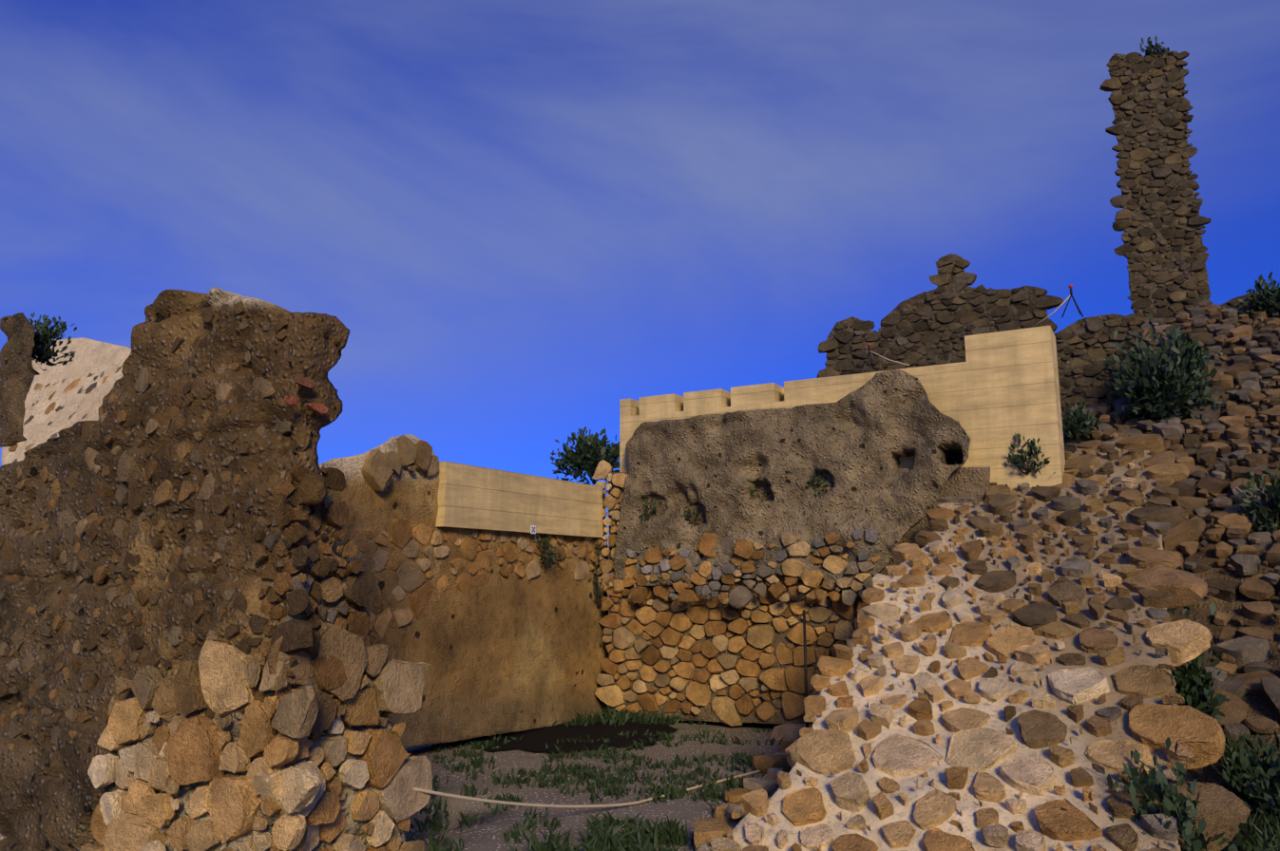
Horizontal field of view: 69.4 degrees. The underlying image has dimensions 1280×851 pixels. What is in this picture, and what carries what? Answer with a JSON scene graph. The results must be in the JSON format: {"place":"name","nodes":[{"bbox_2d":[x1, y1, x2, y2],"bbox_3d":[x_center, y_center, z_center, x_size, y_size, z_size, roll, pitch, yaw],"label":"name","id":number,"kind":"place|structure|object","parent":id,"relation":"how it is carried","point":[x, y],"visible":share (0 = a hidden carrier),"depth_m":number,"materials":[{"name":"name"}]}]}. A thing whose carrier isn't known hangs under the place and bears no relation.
{"place":"outdoors","nodes":[
{"label":"outdoors","id":0,"kind":"place"},
{"bbox_2d":[0,312,39,447],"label":"ruined wall","id":1,"kind":"structure","parent":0,"point":[18,372],"depth_m":11.76,"materials":[{"name":"brown stone"}]},
{"bbox_2d":[14,312,76,371],"bbox_3d":[-7.752,-1.107,12.065,0.685,0.775,0.707,4,-10,-24],"label":"bush","id":2,"kind":"object","parent":1,"relation":"attached to","point":[45,334],"depth_m":12.00,"materials":[{"name":"green plant"}]},
{"bbox_2d":[248,473,326,734],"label":"stones","id":3,"kind":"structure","parent":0,"point":[298,636],"depth_m":5.08,"materials":[{"name":"brown stone"}]},
{"bbox_2d":[284,377,328,415],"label":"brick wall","id":4,"kind":"structure","parent":0,"point":[310,383],"depth_m":5.21,"materials":[{"name":"brick"}]},
{"bbox_2d":[0,593,788,850],"bbox_3d":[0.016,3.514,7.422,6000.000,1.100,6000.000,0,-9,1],"label":"ground","id":5,"kind":"structure","parent":0,"point":[485,835],"depth_m":7.52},
{"bbox_2d":[1,337,131,465],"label":"plastered wall","id":6,"kind":"structure","parent":5,"relation":"on","point":[97,358],"depth_m":16.75,"materials":[{"name":"paint"}]},
{"bbox_2d":[8,365,123,462],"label":"stones","id":7,"kind":"object","parent":6,"relation":"attached to","point":[68,388],"visible":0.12,"depth_m":16.61,"materials":[{"name":"brown stone"}]},
{"bbox_2d":[0,286,406,850],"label":"ruined wall","id":8,"kind":"structure","parent":5,"relation":"on","point":[49,796],"depth_m":5.70,"materials":[{"name":"brown stone"}]},
{"bbox_2d":[0,301,292,751],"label":"stones","id":9,"kind":"object","parent":8,"relation":"attached to","point":[219,504],"depth_m":5.77,"materials":[{"name":"brown stone"}]},
{"bbox_2d":[79,639,321,850],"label":"stones","id":10,"kind":"object","parent":8,"relation":"attached to","point":[219,678],"depth_m":5.03,"materials":[{"name":"brown stone"}]},
{"bbox_2d":[275,463,391,716],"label":"stones","id":11,"kind":"object","parent":8,"relation":"attached to","point":[329,672],"depth_m":5.30,"materials":[{"name":"brown stone"}]},
{"bbox_2d":[252,623,433,850],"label":"stones","id":12,"kind":"object","parent":8,"relation":"attached to","point":[389,770],"depth_m":5.33,"materials":[{"name":"brown stone"}]},
{"bbox_2d":[318,434,609,748],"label":"wall","id":13,"kind":"structure","parent":5,"relation":"on","point":[499,654],"depth_m":9.69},
{"bbox_2d":[472,719,677,753],"bbox_3d":[-0.706,3.405,10.243,2.350,0.011,2.210,4,-10,-22],"label":"plastic sheet","id":14,"kind":"object","parent":5,"relation":"on","point":[536,740],"visible":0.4,"depth_m":9.97,"materials":[{"name":"black plastic"}]},
{"bbox_2d":[408,763,742,850],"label":"sparse grass","id":15,"kind":"structure","parent":5,"relation":"on","point":[681,842],"depth_m":6.46,"materials":[{"name":"green plant"}]},
{"bbox_2d":[426,727,783,803],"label":"court grass","id":16,"kind":"structure","parent":5,"relation":"on","point":[589,773],"depth_m":8.23,"materials":[{"name":"green plant"}]},
{"bbox_2d":[514,812,713,850],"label":"grass","id":17,"kind":"structure","parent":5,"relation":"on","point":[606,841],"depth_m":5.84,"materials":[{"name":"green plant"}]},
{"bbox_2d":[547,704,718,727],"bbox_3d":[-0.091,3.529,11.477,5.386,0.220,1.664,1,-9,-7],"label":"grass strip","id":18,"kind":"object","parent":5,"relation":"on","point":[612,717],"depth_m":10.95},
{"bbox_2d":[693,723,812,850],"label":"edge stones","id":19,"kind":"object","parent":5,"relation":"on","point":[706,831],"depth_m":7.28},
{"bbox_2d":[608,466,990,725],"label":"masonry wall","id":20,"kind":"structure","parent":5,"relation":"on","point":[966,483],"depth_m":10.62,"materials":[{"name":"brown stone"}]},
{"bbox_2d":[588,533,610,614],"bbox_3d":[-0.518,1.900,11.738,0.353,1.693,0.309,0,-9,1],"label":"hanging plant","id":21,"kind":"object","parent":20,"relation":"attached to","point":[596,572],"depth_m":11.69,"materials":[{"name":"plant"}]},
{"bbox_2d":[637,496,662,521],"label":"plant","id":22,"kind":"object","parent":20,"relation":"attached to","point":[653,508],"depth_m":11.52,"materials":[{"name":"green plant"}]},
{"bbox_2d":[681,507,704,529],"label":"plant","id":23,"kind":"object","parent":20,"relation":"attached to","point":[690,516],"depth_m":11.19,"materials":[{"name":"green plant"}]},
{"bbox_2d":[612,369,970,590],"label":"rendered wall","id":24,"kind":"structure","parent":20,"relation":"on","point":[857,444],"depth_m":10.56,"materials":[{"name":"stone"}]},
{"bbox_2d":[621,528,880,609],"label":"stones","id":25,"kind":"object","parent":24,"relation":"attached to","point":[739,597],"depth_m":10.46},
{"bbox_2d":[748,483,771,501],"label":"plant","id":26,"kind":"object","parent":24,"relation":"attached to","point":[752,494],"depth_m":10.83,"materials":[{"name":"green plant"}]},
{"bbox_2d":[805,471,830,496],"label":"plant","id":27,"kind":"object","parent":24,"relation":"attached to","point":[818,482],"depth_m":10.50,"materials":[{"name":"green plant"}]},
{"bbox_2d":[802,610,808,727],"bbox_3d":[1.611,2.514,8.883,0.055,1.450,0.028,0,-9,1],"label":"iron stake","id":28,"kind":"object","parent":5,"relation":"on","point":[805,656],"visible":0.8,"depth_m":8.92,"materials":[{"name":"grey"}]},
{"bbox_2d":[413,770,761,808],"bbox_3d":[0.081,2.671,7.184,0.022,0.464,4.502,-9,-13,42],"label":"rope barrier","id":29,"kind":"object","parent":28,"relation":"attached to","point":[541,805],"visible":0.69,"depth_m":6.44,"materials":[{"name":"beige fabric"}]},
{"bbox_2d":[731,437,1181,850],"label":"buttress mortar","id":30,"kind":"object","parent":5,"relation":"on","point":[967,805],"visible":0.35,"depth_m":6.42,"materials":[{"name":"beige concrete"}]},
{"bbox_2d":[709,433,1250,850],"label":"stones","id":31,"kind":"object","parent":30,"relation":"in","point":[1156,582],"visible":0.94,"depth_m":6.46,"materials":[{"name":"brown stone"}]},
{"bbox_2d":[1059,737,1260,850],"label":"hill bush","id":32,"kind":"object","parent":5,"relation":"on","point":[1171,798],"visible":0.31,"depth_m":5.10,"materials":[{"name":"green plant"}]},
{"bbox_2d":[1206,730,1279,823],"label":"hill bush","id":33,"kind":"object","parent":5,"relation":"on","point":[1264,773],"depth_m":6.11,"materials":[{"name":"green plant"}]},
{"bbox_2d":[1225,803,1279,850],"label":"grass","id":34,"kind":"structure","parent":5,"relation":"on","point":[1264,837],"depth_m":5.63,"materials":[{"name":"green plant"}]},
{"bbox_2d":[361,435,439,491],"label":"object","id":35,"kind":"structure","parent":0,"point":[379,468],"depth_m":8.76,"materials":[{"name":"brown stone"}]},
{"bbox_2d":[352,518,605,645],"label":"stones","id":36,"kind":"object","parent":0,"point":[411,577],"depth_m":9.19,"materials":[{"name":"brown stone"}]},
{"bbox_2d":[435,461,602,537],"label":"parapet wall","id":37,"kind":"structure","parent":0,"point":[473,497],"depth_m":10.25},
{"bbox_2d":[530,525,535,534],"bbox_3d":[-1.213,1.182,10.496,0.053,0.100,0.091,0,-9,1],"label":"survey tag","id":38,"kind":"object","parent":37,"relation":"attached to","point":[531,529],"visible":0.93,"depth_m":10.49,"materials":[{"name":"white plastic"}]},
{"bbox_2d":[535,534,562,568],"bbox_3d":[-1.096,1.425,10.726,0.403,0.459,0.384,0,-9,1],"label":"plant","id":39,"kind":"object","parent":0,"point":[552,554],"depth_m":10.72,"materials":[{"name":"green plant"}]},
{"bbox_2d":[550,426,619,484],"bbox_3d":[-0.800,0.534,15.499,1.326,1.122,1.748,4,-10,-21],"label":"bush","id":40,"kind":"object","parent":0,"point":[593,449],"depth_m":15.15,"materials":[{"name":"green plant"}]},
{"bbox_2d":[592,459,636,592],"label":"stone pillar","id":41,"kind":"structure","parent":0,"point":[603,470],"depth_m":11.76,"materials":[{"name":"brown stone"}]},
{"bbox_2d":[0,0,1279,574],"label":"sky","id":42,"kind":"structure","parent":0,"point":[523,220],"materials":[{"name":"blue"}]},
{"bbox_2d":[594,564,870,726],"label":"stone wall","id":43,"kind":"structure","parent":0,"point":[725,710],"depth_m":10.82,"materials":[{"name":"brown stone"}]},
{"bbox_2d":[619,325,1065,489],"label":"parapet wall","id":44,"kind":"structure","parent":0,"point":[994,392],"depth_m":10.06,"materials":[{"name":"beige concrete"}]},
{"bbox_2d":[1062,289,1279,818],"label":"hillside","id":45,"kind":"structure","parent":0,"point":[1201,614],"depth_m":8.61,"materials":[{"name":"brown stone"}]},
{"bbox_2d":[869,294,1070,365],"bbox_3d":[4.258,-1.166,12.207,0.312,0.327,3.197,5,-11,-28],"label":"rope","id":46,"kind":"object","parent":45,"relation":"on","point":[1036,324],"visible":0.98,"depth_m":11.01,"materials":[{"name":"beige fabric"}]},
{"bbox_2d":[862,346,873,368],"bbox_3d":[3.365,-1.004,13.525,0.201,0.303,0.136,5,-11,-28],"label":"tripod","id":47,"kind":"object","parent":46,"relation":"attached to","point":[869,353],"visible":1,"depth_m":13.53,"materials":[{"name":"grey metal"}]},
{"bbox_2d":[1061,288,1083,317],"bbox_3d":[5.081,-1.450,10.825,0.253,0.340,0.157,0,-9,1],"label":"tripod","id":48,"kind":"object","parent":46,"relation":"attached to","point":[1076,304],"visible":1,"depth_m":10.87,"materials":[{"name":"grey metal"}]},
{"bbox_2d":[825,253,1141,427],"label":"ruin wall","id":49,"kind":"structure","parent":45,"relation":"on","point":[907,305],"depth_m":14.62,"materials":[{"name":"stone"}]},
{"bbox_2d":[817,259,1149,404],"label":"ruin wall stones","id":50,"kind":"object","parent":49,"relation":"attached to","point":[963,280],"visible":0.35,"depth_m":14.70,"materials":[{"name":"brown stone"}]},
{"bbox_2d":[1004,432,1055,475],"bbox_3d":[4.082,0.304,9.723,0.429,0.482,0.450,0,-9,1],"label":"wall top bush","id":51,"kind":"object","parent":45,"relation":"on","point":[1013,459],"depth_m":9.67,"materials":[{"name":"green plant"}]},
{"bbox_2d":[1060,399,1101,443],"bbox_3d":[5.958,-0.049,12.610,0.562,0.662,0.583,0,-9,1],"label":"bush","id":52,"kind":"object","parent":45,"relation":"on","point":[1081,421],"depth_m":12.53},
{"bbox_2d":[1108,50,1210,320],"bbox_3d":[9.967,-4.760,17.736,1.620,5.870,1.268,-3,-10,18],"label":"tower ruin","id":53,"kind":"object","parent":45,"relation":"on","point":[1155,121],"visible":0.38,"depth_m":17.22,"materials":[{"name":"stone"}]},
{"bbox_2d":[1139,35,1169,60],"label":"plant","id":54,"kind":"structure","parent":53,"relation":"on","point":[1155,47],"depth_m":17.57,"materials":[{"name":"green plant"}]},
{"bbox_2d":[1099,51,1212,318],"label":"ruined tower stones","id":55,"kind":"object","parent":53,"relation":"attached to","point":[1160,173],"visible":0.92,"depth_m":17.21,"materials":[{"name":"brown stone"}]},
{"bbox_2d":[1099,311,1234,423],"bbox_3d":[7.180,-0.623,12.737,1.677,2.169,1.630,0,-9,1],"label":"hill bush","id":56,"kind":"object","parent":45,"relation":"on","point":[1160,391],"depth_m":12.57,"materials":[{"name":"green plant"}]},
{"bbox_2d":[1061,299,1279,696],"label":"hillside rocks","id":57,"kind":"object","parent":45,"relation":"on","point":[1248,650],"visible":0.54,"depth_m":10.99,"materials":[{"name":"stone"}]},
{"bbox_2d":[1166,552,1187,614],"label":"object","id":58,"kind":"object","parent":45,"relation":"on","point":[1174,609],"visible":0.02,"depth_m":8.22,"materials":[{"name":"green plant"}]},
{"bbox_2d":[1170,602,1229,736],"bbox_3d":[4.116,1.978,7.000,0.680,1.266,0.752,0,-9,1],"label":"hill bush","id":59,"kind":"object","parent":45,"relation":"on","point":[1194,690],"visible":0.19,"depth_m":6.82,"materials":[{"name":"green plant"}]},
{"bbox_2d":[1181,677,1279,821],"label":"hillside rocks","id":60,"kind":"object","parent":45,"relation":"on","point":[1234,709],"visible":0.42,"depth_m":6.93,"materials":[{"name":"stone"}]},
{"bbox_2d":[1233,466,1279,538],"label":"hill bush","id":61,"kind":"object","parent":45,"relation":"on","point":[1261,516],"depth_m":9.21,"materials":[{"name":"green plant"}]},
{"bbox_2d":[1235,271,1279,318],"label":"bush","id":62,"kind":"object","parent":45,"relation":"on","point":[1271,296],"depth_m":15.52,"materials":[{"name":"green plant"}]}
]}

